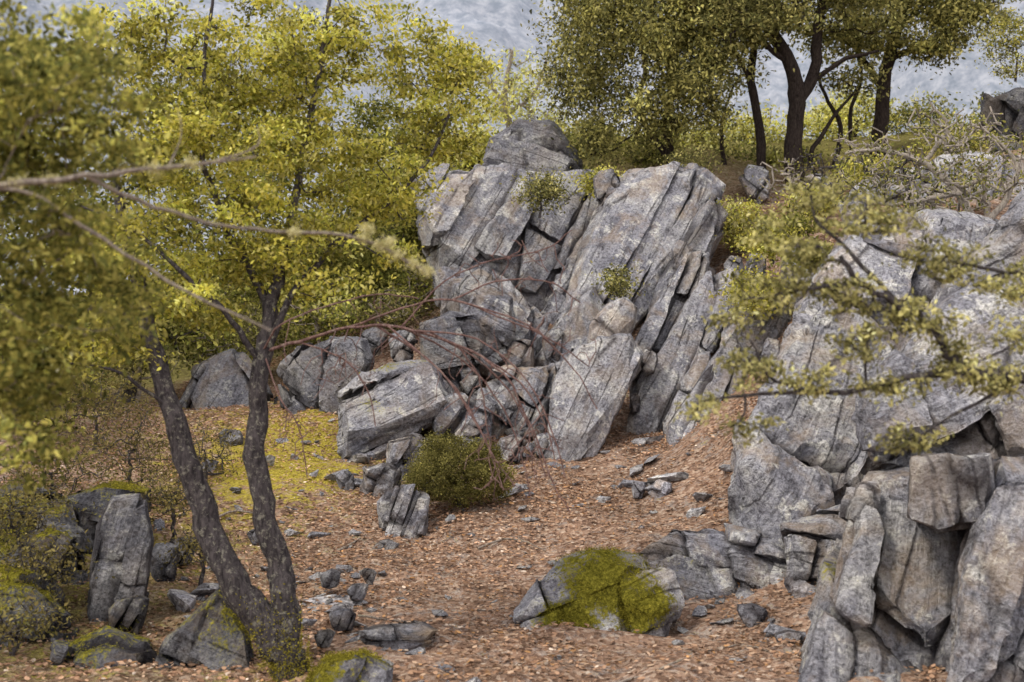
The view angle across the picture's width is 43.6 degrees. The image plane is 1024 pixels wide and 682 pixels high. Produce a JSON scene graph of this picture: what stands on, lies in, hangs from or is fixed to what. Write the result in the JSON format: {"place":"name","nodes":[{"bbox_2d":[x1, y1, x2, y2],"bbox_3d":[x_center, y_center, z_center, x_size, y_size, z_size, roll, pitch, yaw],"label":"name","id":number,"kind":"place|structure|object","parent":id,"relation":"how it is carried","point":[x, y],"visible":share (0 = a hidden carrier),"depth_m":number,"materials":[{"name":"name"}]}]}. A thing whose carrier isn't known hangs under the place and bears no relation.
{"place":"outdoors","nodes":[
{"label":"outdoors","id":0,"kind":"place"},
{"bbox_2d":[0,122,1023,681],"bbox_3d":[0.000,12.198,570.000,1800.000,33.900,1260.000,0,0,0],"label":"ground","id":1,"kind":"structure","parent":0,"point":[700,628],"depth_m":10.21,"materials":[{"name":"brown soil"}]},
{"bbox_2d":[0,580,89,656],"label":"dry shrub","id":2,"kind":"object","parent":1,"relation":"on","point":[13,631],"visible":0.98,"depth_m":7.00,"materials":[{"name":"green plant"}]},
{"bbox_2d":[0,476,96,560],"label":"dry shrub","id":3,"kind":"object","parent":1,"relation":"on","point":[11,520],"visible":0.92,"depth_m":8.51,"materials":[{"name":"green plant"}]},
{"bbox_2d":[30,527,76,579],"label":"boulder","id":4,"kind":"object","parent":1,"relation":"on","point":[59,537],"visible":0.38,"depth_m":8.20,"materials":[{"name":"stone"}]},
{"bbox_2d":[0,518,114,599],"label":"dry shrub","id":5,"kind":"object","parent":1,"relation":"on","point":[43,563],"visible":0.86,"depth_m":7.88,"materials":[{"name":"green plant"}]},
{"bbox_2d":[0,419,129,495],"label":"dry shrub","id":6,"kind":"object","parent":1,"relation":"on","point":[51,475],"visible":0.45,"depth_m":9.98,"materials":[{"name":"brown plant"}]},
{"bbox_2d":[0,83,130,437],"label":"oak tree","id":7,"kind":"object","parent":1,"relation":"on","point":[14,309],"visible":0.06,"depth_m":13.55,"materials":[{"name":"green plant"}]},
{"bbox_2d":[0,474,155,584],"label":"boulder","id":8,"kind":"object","parent":1,"relation":"on","point":[100,496],"visible":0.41,"depth_m":9.12,"materials":[{"name":"stone"}]},
{"bbox_2d":[0,558,156,669],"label":"boulder","id":9,"kind":"object","parent":1,"relation":"on","point":[99,647],"visible":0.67,"depth_m":7.21,"materials":[{"name":"stone"}]},
{"bbox_2d":[32,359,177,450],"bbox_3d":[-4.100,0.623,12.537,1.630,0.976,1.294,0,0,0],"label":"dry shrub","id":10,"kind":"object","parent":1,"relation":"on","point":[110,395],"visible":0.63,"depth_m":12.47,"materials":[{"name":"brown plant"}]},
{"bbox_2d":[87,493,153,621],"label":"boulder","id":11,"kind":"object","parent":1,"relation":"on","point":[123,546],"visible":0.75,"depth_m":8.08,"materials":[{"name":"stone"}]},
{"bbox_2d":[56,380,185,487],"bbox_3d":[-3.341,0.865,11.044,1.151,1.062,1.323,0,0,-16],"label":"dry shrub","id":12,"kind":"object","parent":1,"relation":"on","point":[134,450],"visible":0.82,"depth_m":10.95,"materials":[{"name":"brown plant"}]},
{"bbox_2d":[0,124,250,402],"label":"oak tree","id":13,"kind":"object","parent":1,"relation":"on","point":[181,334],"visible":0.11,"depth_m":15.92,"materials":[{"name":"green plant"}]},
{"bbox_2d":[108,595,149,634],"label":"boulder","id":14,"kind":"object","parent":1,"relation":"on","point":[127,613],"visible":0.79,"depth_m":7.57,"materials":[{"name":"stone"}]},
{"bbox_2d":[76,320,212,405],"bbox_3d":[-4.512,0.290,15.568,1.763,1.154,1.754,0,0,-26],"label":"shrub","id":15,"kind":"object","parent":1,"relation":"on","point":[140,370],"visible":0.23,"depth_m":15.40,"materials":[{"name":"green plant"}]},
{"bbox_2d":[150,542,180,581],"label":"boulder","id":16,"kind":"object","parent":1,"relation":"on","point":[168,572],"visible":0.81,"depth_m":8.86,"materials":[{"name":"stone"}]},
{"bbox_2d":[113,463,223,543],"bbox_3d":[-2.697,1.289,9.973,0.830,0.705,1.202,0,0,0],"label":"dry shrub","id":17,"kind":"object","parent":1,"relation":"on","point":[169,506],"visible":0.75,"depth_m":9.90,"materials":[{"name":"brown plant"}]},
{"bbox_2d":[167,589,196,611],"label":"loose stone","id":18,"kind":"object","parent":1,"relation":"on","point":[183,601],"visible":0.91,"depth_m":8.23,"materials":[{"name":"stone"}]},
{"bbox_2d":[139,316,256,373],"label":"shrub","id":19,"kind":"object","parent":1,"relation":"on","point":[222,345],"visible":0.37,"depth_m":16.38,"materials":[{"name":"green plant"}]},
{"bbox_2d":[155,408,243,484],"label":"dry shrub","id":20,"kind":"object","parent":1,"relation":"on","point":[203,458],"visible":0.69,"depth_m":11.98,"materials":[{"name":"brown plant"}]},
{"bbox_2d":[154,515,254,585],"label":"dry shrub","id":21,"kind":"object","parent":1,"relation":"on","point":[201,560],"visible":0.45,"depth_m":8.72,"materials":[{"name":"brown plant"}]},
{"bbox_2d":[153,585,259,670],"bbox_3d":[-1.693,1.904,7.012,0.661,1.101,0.893,0,0,-17],"label":"boulder","id":22,"kind":"object","parent":1,"relation":"on","point":[209,633],"visible":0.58,"depth_m":6.81,"materials":[{"name":"stone"}]},
{"bbox_2d":[0,0,426,495],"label":"oak tree","id":23,"kind":"object","parent":1,"relation":"on","point":[41,74],"visible":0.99,"depth_m":3.83,"materials":[{"name":"green plant"}]},
{"bbox_2d":[4,154,440,279],"bbox_3d":[-0.803,-0.350,3.656,1.209,0.339,0.181,0,0,-20],"label":"lichened branch","id":24,"kind":"object","parent":23,"relation":"attached to","point":[293,231],"visible":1,"depth_m":3.78,"materials":[{"name":"green plant"}]},
{"bbox_2d":[87,14,368,314],"bbox_3d":[-5.055,-2.971,21.553,5.236,5.339,3.633,0,0,0],"label":"oak tree","id":25,"kind":"object","parent":1,"relation":"on","point":[201,239],"visible":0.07,"depth_m":21.56,"materials":[{"name":"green plant"}]},
{"bbox_2d":[179,348,278,409],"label":"boulder","id":26,"kind":"object","parent":1,"relation":"on","point":[220,379],"visible":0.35,"depth_m":15.47,"materials":[{"name":"stone"}]},
{"bbox_2d":[198,300,303,360],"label":"shrub","id":27,"kind":"object","parent":1,"relation":"on","point":[255,327],"visible":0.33,"depth_m":17.32,"materials":[{"name":"green plant"}]},
{"bbox_2d":[140,75,405,344],"bbox_3d":[-3.304,-1.529,17.923,3.822,4.327,2.789,0,0,0],"label":"oak tree","id":28,"kind":"object","parent":1,"relation":"on","point":[326,262],"visible":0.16,"depth_m":17.73,"materials":[{"name":"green plant"}]},
{"bbox_2d":[31,0,597,681],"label":"oak tree","id":29,"kind":"object","parent":1,"relation":"on","point":[273,626],"visible":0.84,"depth_m":6.81,"materials":[{"name":"green plant"}]},
{"bbox_2d":[257,293,373,347],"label":"shrub","id":30,"kind":"object","parent":1,"relation":"on","point":[316,319],"visible":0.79,"depth_m":16.92,"materials":[{"name":"green plant"}]},
{"bbox_2d":[276,336,374,413],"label":"boulder","id":31,"kind":"object","parent":1,"relation":"on","point":[297,396],"visible":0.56,"depth_m":14.75,"materials":[{"name":"stone"}]},
{"bbox_2d":[329,608,355,631],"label":"boulder","id":32,"kind":"object","parent":1,"relation":"on","point":[342,619],"visible":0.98,"depth_m":7.67,"materials":[{"name":"stone"}]},
{"bbox_2d":[300,647,392,681],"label":"boulder","id":33,"kind":"object","parent":1,"relation":"on","point":[364,665],"visible":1,"depth_m":6.35,"materials":[{"name":"stone"}]},
{"bbox_2d":[306,89,448,314],"bbox_3d":[-1.963,-2.053,19.697,2.993,3.970,2.777,0,0,-33],"label":"oak tree","id":34,"kind":"object","parent":1,"relation":"on","point":[370,122],"visible":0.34,"depth_m":19.53,"materials":[{"name":"green plant"}]},
{"bbox_2d":[360,462,401,496],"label":"boulder","id":35,"kind":"object","parent":1,"relation":"on","point":[380,478],"visible":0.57,"depth_m":11.52,"materials":[{"name":"stone"}]},
{"bbox_2d":[329,283,439,355],"bbox_3d":[-1.813,-0.264,17.611,1.695,1.071,1.743,0,0,0],"label":"shrub","id":36,"kind":"object","parent":1,"relation":"on","point":[391,318],"visible":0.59,"depth_m":17.37,"materials":[{"name":"green plant"}]},
{"bbox_2d":[336,359,452,461],"bbox_3d":[-1.247,0.841,13.498,1.261,1.284,1.643,0,0,0],"label":"boulder","id":37,"kind":"object","parent":1,"relation":"on","point":[402,394],"visible":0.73,"depth_m":12.97,"materials":[{"name":"stone"}]},
{"bbox_2d":[358,620,437,651],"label":"boulder","id":38,"kind":"object","parent":1,"relation":"on","point":[410,636],"visible":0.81,"depth_m":7.23,"materials":[{"name":"stone"}]},
{"bbox_2d":[367,250,435,325],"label":"shrub","id":39,"kind":"object","parent":1,"relation":"on","point":[407,280],"visible":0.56,"depth_m":18.26,"materials":[{"name":"green plant"}]},
{"bbox_2d":[388,330,417,361],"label":"boulder","id":40,"kind":"object","parent":1,"relation":"on","point":[400,351],"visible":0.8,"depth_m":15.14,"materials":[{"name":"stone"}]},
{"bbox_2d":[377,484,429,538],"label":"boulder","id":41,"kind":"object","parent":1,"relation":"on","point":[402,510],"visible":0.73,"depth_m":10.53,"materials":[{"name":"stone"}]},
{"bbox_2d":[386,432,438,480],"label":"boulder","id":42,"kind":"object","parent":1,"relation":"on","point":[398,452],"visible":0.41,"depth_m":12.12,"materials":[{"name":"stone"}]},
{"bbox_2d":[419,311,485,392],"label":"boulder","id":43,"kind":"object","parent":1,"relation":"on","point":[454,322],"visible":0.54,"depth_m":14.70,"materials":[{"name":"stone"}]},
{"bbox_2d":[393,426,520,510],"bbox_3d":[-0.474,1.103,11.120,1.101,0.736,0.964,0,0,0],"label":"shrub","id":44,"kind":"object","parent":1,"relation":"on","point":[441,477],"visible":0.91,"depth_m":10.95,"materials":[{"name":"green plant"}]},
{"bbox_2d":[413,114,508,173],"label":"shrub","id":45,"kind":"object","parent":1,"relation":"on","point":[457,164],"visible":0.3,"depth_m":21.71,"materials":[{"name":"green plant"}]},
{"bbox_2d":[459,281,515,376],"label":"boulder","id":46,"kind":"object","parent":1,"relation":"on","point":[490,297],"visible":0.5,"depth_m":15.03,"materials":[{"name":"stone"}]},
{"bbox_2d":[432,363,556,453],"bbox_3d":[-0.104,0.880,13.803,1.061,1.268,2.073,0,0,29],"label":"boulder","id":47,"kind":"object","parent":1,"relation":"on","point":[451,417],"visible":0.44,"depth_m":13.55,"materials":[{"name":"stone"}]},
{"bbox_2d":[496,389,517,422],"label":"boulder","id":48,"kind":"object","parent":47,"relation":"on","point":[506,401],"visible":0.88,"depth_m":13.47,"materials":[{"name":"stone"}]},
{"bbox_2d":[410,163,597,366],"bbox_3d":[0.003,-0.960,18.118,3.097,3.556,4.818,0,0,0],"label":"rock outcrop","id":49,"kind":"object","parent":1,"relation":"on","point":[479,217],"visible":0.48,"depth_m":17.58,"materials":[{"name":"stone"}]},
{"bbox_2d":[481,118,582,175],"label":"rock outcrop","id":50,"kind":"object","parent":49,"relation":"on","point":[519,143],"visible":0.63,"depth_m":18.74,"materials":[{"name":"stone"}]},
{"bbox_2d":[499,165,584,219],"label":"shrub","id":51,"kind":"object","parent":49,"relation":"on","point":[547,188],"visible":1,"depth_m":16.52,"materials":[{"name":"green plant"}]},
{"bbox_2d":[497,434,527,463],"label":"boulder","id":52,"kind":"object","parent":1,"relation":"on","point":[510,439],"visible":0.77,"depth_m":12.76,"materials":[{"name":"stone"}]},
{"bbox_2d":[504,338,533,367],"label":"boulder","id":53,"kind":"object","parent":1,"relation":"on","point":[518,355],"visible":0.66,"depth_m":14.97,"materials":[{"name":"stone"}]},
{"bbox_2d":[464,42,582,130],"bbox_3d":[0.114,-4.270,24.093,2.736,2.633,2.256,0,0,0],"label":"oak tree","id":54,"kind":"object","parent":1,"relation":"on","point":[506,97],"visible":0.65,"depth_m":23.93,"materials":[{"name":"green plant"}]},
{"bbox_2d":[547,333,643,461],"bbox_3d":[0.872,0.656,13.366,1.032,1.477,1.278,0,0,0],"label":"boulder","id":55,"kind":"object","parent":1,"relation":"on","point":[583,428],"visible":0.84,"depth_m":13.01,"materials":[{"name":"stone"}]},
{"bbox_2d":[587,297,637,343],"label":"boulder","id":56,"kind":"object","parent":55,"relation":"on","point":[618,315],"visible":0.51,"depth_m":13.87,"materials":[{"name":"stone"}]},
{"bbox_2d":[513,545,684,636],"bbox_3d":[0.545,1.781,8.125,1.093,0.956,1.016,0,0,0],"label":"boulder","id":57,"kind":"object","parent":1,"relation":"on","point":[601,588],"visible":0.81,"depth_m":7.89,"materials":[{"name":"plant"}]},
{"bbox_2d":[534,161,725,373],"bbox_3d":[1.396,-0.802,17.043,1.895,3.509,4.184,0,0,44],"label":"rock slab","id":58,"kind":"object","parent":1,"relation":"on","point":[649,212],"visible":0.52,"depth_m":16.62,"materials":[{"name":"stone"}]},
{"bbox_2d":[593,168,619,206],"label":"boulder","id":59,"kind":"object","parent":58,"relation":"on","point":[605,183],"visible":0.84,"depth_m":17.16,"materials":[{"name":"stone"}]},
{"bbox_2d":[585,254,649,305],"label":"shrub","id":60,"kind":"object","parent":58,"relation":"on","point":[612,285],"visible":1,"depth_m":14.72,"materials":[{"name":"green plant"}]},
{"bbox_2d":[651,143,728,174],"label":"shrub","id":61,"kind":"object","parent":58,"relation":"on","point":[694,159],"visible":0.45,"depth_m":18.39,"materials":[{"name":"green plant"}]},
{"bbox_2d":[510,0,759,174],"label":"oak tree","id":62,"kind":"object","parent":1,"relation":"on","point":[656,42],"visible":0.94,"depth_m":18.69,"materials":[{"name":"green plant"}]},
{"bbox_2d":[606,130,722,169],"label":"shrub","id":63,"kind":"object","parent":1,"relation":"on","point":[651,156],"visible":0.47,"depth_m":20.48,"materials":[{"name":"green plant"}]},
{"bbox_2d":[629,250,709,408],"bbox_3d":[1.822,-0.165,14.870,0.542,1.844,1.785,0,0,43],"label":"rock slab","id":64,"kind":"object","parent":1,"relation":"on","point":[668,305],"visible":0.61,"depth_m":14.70,"materials":[{"name":"stone"}]},
{"bbox_2d":[627,267,738,434],"bbox_3d":[1.940,0.220,14.350,0.817,2.164,2.126,0,0,40],"label":"rock slab","id":65,"kind":"object","parent":1,"relation":"on","point":[689,339],"visible":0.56,"depth_m":14.07,"materials":[{"name":"stone"}]},
{"bbox_2d":[646,196,727,317],"bbox_3d":[2.279,-0.814,16.756,0.960,2.513,2.225,0,0,28],"label":"rock slab","id":66,"kind":"object","parent":1,"relation":"on","point":[707,224],"visible":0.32,"depth_m":16.38,"materials":[{"name":"stone"}]},
{"bbox_2d":[663,351,710,435],"bbox_3d":[1.875,0.700,13.638,0.439,1.182,1.202,0,0,38],"label":"rock slab","id":67,"kind":"object","parent":1,"relation":"on","point":[687,381],"visible":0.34,"depth_m":13.55,"materials":[{"name":"stone"}]},
{"bbox_2d":[666,328,748,445],"bbox_3d":[2.138,0.608,13.322,1.876,1.679,0.716,0,0,-43],"label":"rock slab","id":68,"kind":"object","parent":1,"relation":"on","point":[710,380],"visible":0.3,"depth_m":13.03,"materials":[{"name":"stone"}]},
{"bbox_2d":[691,132,769,164],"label":"shrub","id":69,"kind":"object","parent":1,"relation":"on","point":[735,152],"visible":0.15,"depth_m":21.10,"materials":[{"name":"green plant"}]},
{"bbox_2d":[636,504,846,599],"bbox_3d":[1.649,1.689,8.778,1.713,1.220,1.268,0,0,10],"label":"boulder","id":70,"kind":"object","parent":1,"relation":"on","point":[708,563],"visible":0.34,"depth_m":8.68,"materials":[{"name":"stone"}]},
{"bbox_2d":[709,191,774,252],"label":"shrub","id":71,"kind":"object","parent":1,"relation":"on","point":[728,226],"visible":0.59,"depth_m":16.88,"materials":[{"name":"green plant"}]},
{"bbox_2d":[720,253,766,346],"bbox_3d":[2.637,-0.351,14.363,0.445,1.340,1.336,0,0,19],"label":"rock slab","id":72,"kind":"object","parent":1,"relation":"on","point":[726,332],"visible":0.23,"depth_m":14.28,"materials":[{"name":"stone"}]},
{"bbox_2d":[700,265,791,326],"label":"shrub","id":73,"kind":"object","parent":1,"relation":"on","point":[752,304],"visible":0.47,"depth_m":12.81,"materials":[{"name":"green plant"}]},
{"bbox_2d":[728,15,766,169],"bbox_3d":[3.294,-4.419,19.957,2.146,4.330,1.700,0,0,36],"label":"oak tree","id":74,"kind":"object","parent":1,"relation":"on","point":[759,128],"visible":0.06,"depth_m":19.85,"materials":[{"name":"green plant"}]},
{"bbox_2d":[737,603,767,627],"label":"boulder","id":75,"kind":"object","parent":1,"relation":"on","point":[751,614],"visible":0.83,"depth_m":7.87,"materials":[{"name":"stone"}]},
{"bbox_2d":[692,98,814,143],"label":"shrub","id":76,"kind":"object","parent":1,"relation":"on","point":[746,130],"visible":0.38,"depth_m":23.76,"materials":[{"name":"green plant"}]},
{"bbox_2d":[738,164,769,203],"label":"boulder","id":77,"kind":"object","parent":1,"relation":"on","point":[753,187],"visible":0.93,"depth_m":18.96,"materials":[{"name":"stone"}]},
{"bbox_2d":[714,216,808,268],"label":"shrub","id":78,"kind":"object","parent":1,"relation":"on","point":[770,253],"visible":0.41,"depth_m":13.95,"materials":[{"name":"green plant"}]},
{"bbox_2d":[737,300,791,366],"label":"boulder","id":79,"kind":"object","parent":1,"relation":"on","point":[774,327],"visible":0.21,"depth_m":13.06,"materials":[{"name":"stone"}]},
{"bbox_2d":[636,0,917,192],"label":"oak tree","id":80,"kind":"object","parent":1,"relation":"on","point":[769,20],"visible":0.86,"depth_m":19.04,"materials":[{"name":"green plant"}]},
{"bbox_2d":[742,158,820,209],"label":"dry shrub","id":81,"kind":"object","parent":1,"relation":"on","point":[793,179],"visible":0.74,"depth_m":17.98,"materials":[{"name":"brown plant"}]},
{"bbox_2d":[741,135,829,167],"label":"shrub","id":82,"kind":"object","parent":1,"relation":"on","point":[773,156],"visible":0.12,"depth_m":21.03,"materials":[{"name":"green plant"}]},
{"bbox_2d":[745,204,828,239],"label":"shrub","id":83,"kind":"object","parent":1,"relation":"on","point":[810,230],"visible":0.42,"depth_m":14.08,"materials":[{"name":"green plant"}]},
{"bbox_2d":[769,180,848,223],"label":"shrub","id":84,"kind":"object","parent":1,"relation":"on","point":[820,211],"visible":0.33,"depth_m":15.97,"materials":[{"name":"green plant"}]},
{"bbox_2d":[765,88,871,141],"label":"shrub","id":85,"kind":"object","parent":1,"relation":"on","point":[832,130],"visible":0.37,"depth_m":24.21,"materials":[{"name":"green plant"}]},
{"bbox_2d":[780,10,858,165],"bbox_3d":[5.059,-4.046,20.583,1.681,2.753,1.284,0,0,0],"label":"oak sapling","id":86,"kind":"object","parent":1,"relation":"on","point":[837,117],"visible":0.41,"depth_m":20.58,"materials":[{"name":"green plant"}]},
{"bbox_2d":[778,141,880,199],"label":"dry shrub","id":87,"kind":"object","parent":1,"relation":"on","point":[818,162],"visible":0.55,"depth_m":15.97,"materials":[{"name":"brown plant"}]},
{"bbox_2d":[672,168,1023,460],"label":"oak tree","id":88,"kind":"object","parent":1,"relation":"on","point":[999,381],"visible":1,"depth_m":4.60,"materials":[{"name":"green plant"}]},
{"bbox_2d":[803,48,906,173],"bbox_3d":[5.190,-3.437,19.721,1.688,2.047,1.300,0,0,34],"label":"oak sapling","id":89,"kind":"object","parent":1,"relation":"on","point":[848,81],"visible":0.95,"depth_m":19.73,"materials":[{"name":"green plant"}]},
{"bbox_2d":[727,208,997,544],"bbox_3d":[3.017,0.383,10.762,4.272,3.246,2.074,0,0,-37],"label":"rock outcrop","id":90,"kind":"object","parent":1,"relation":"on","point":[813,459],"visible":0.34,"depth_m":9.40,"materials":[{"name":"stone"}]},
{"bbox_2d":[795,92,1023,219],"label":"shrub","id":91,"kind":"object","parent":90,"relation":"on","point":[962,195],"visible":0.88,"depth_m":11.10,"materials":[{"name":"green plant"}]},
{"bbox_2d":[880,165,1002,211],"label":"dry shrub","id":92,"kind":"object","parent":90,"relation":"on","point":[908,192],"visible":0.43,"depth_m":11.98,"materials":[{"name":"brown plant"}]},
{"bbox_2d":[806,80,919,139],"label":"shrub","id":93,"kind":"object","parent":1,"relation":"on","point":[869,101],"visible":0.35,"depth_m":25.86,"materials":[{"name":"green plant"}]},
{"bbox_2d":[833,145,961,209],"bbox_3d":[3.764,-1.536,12.568,1.386,0.834,0.989,0,0,-18],"label":"dry shrub","id":94,"kind":"object","parent":1,"relation":"on","point":[902,170],"visible":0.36,"depth_m":12.57,"materials":[{"name":"brown plant"}]},
{"bbox_2d":[797,0,1022,160],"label":"oak tree","id":95,"kind":"object","parent":1,"relation":"on","point":[940,15],"visible":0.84,"depth_m":20.30,"materials":[{"name":"green plant"}]},
{"bbox_2d":[798,454,1023,681],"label":"rock outcrop","id":96,"kind":"object","parent":1,"relation":"on","point":[896,589],"visible":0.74,"depth_m":6.48,"materials":[{"name":"stone"}]},
{"bbox_2d":[851,190,1023,465],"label":"rock outcrop","id":97,"kind":"object","parent":96,"relation":"on","point":[982,427],"visible":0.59,"depth_m":7.37,"materials":[{"name":"stone"}]},
{"bbox_2d":[907,452,994,533],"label":"boulder","id":98,"kind":"object","parent":96,"relation":"on","point":[948,492],"visible":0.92,"depth_m":6.30,"materials":[{"name":"stone"}]},
{"bbox_2d":[855,85,978,136],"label":"shrub","id":99,"kind":"object","parent":1,"relation":"on","point":[903,111],"visible":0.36,"depth_m":24.85,"materials":[{"name":"green plant"}]},
{"bbox_2d":[878,150,1023,210],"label":"rock outcrop","id":100,"kind":"object","parent":1,"relation":"on","point":[947,157],"visible":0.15,"depth_m":13.08,"materials":[{"name":"stone"}]},
{"bbox_2d":[898,106,1023,155],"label":"dry shrub","id":101,"kind":"object","parent":1,"relation":"on","point":[926,137],"visible":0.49,"depth_m":13.95,"materials":[{"name":"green plant"}]},
{"bbox_2d":[923,153,1023,215],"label":"dry shrub","id":102,"kind":"object","parent":1,"relation":"on","point":[987,204],"visible":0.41,"depth_m":12.13,"materials":[{"name":"brown plant"}]},
{"bbox_2d":[969,6,1023,86],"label":"shrub","id":103,"kind":"object","parent":1,"relation":"on","point":[1015,41],"visible":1,"depth_m":18.97,"materials":[{"name":"green plant"}]},
{"bbox_2d":[980,87,1023,151],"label":"rock outcrop","id":104,"kind":"object","parent":1,"relation":"on","point":[1009,104],"visible":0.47,"depth_m":16.87,"materials":[{"name":"stone"}]},
{"bbox_2d":[0,0,1023,294],"bbox_3d":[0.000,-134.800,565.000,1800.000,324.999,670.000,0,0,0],"label":"mountain","id":105,"kind":"structure","parent":0,"point":[502,20],"depth_m":446.25,"materials":[{"name":"grey stone"}]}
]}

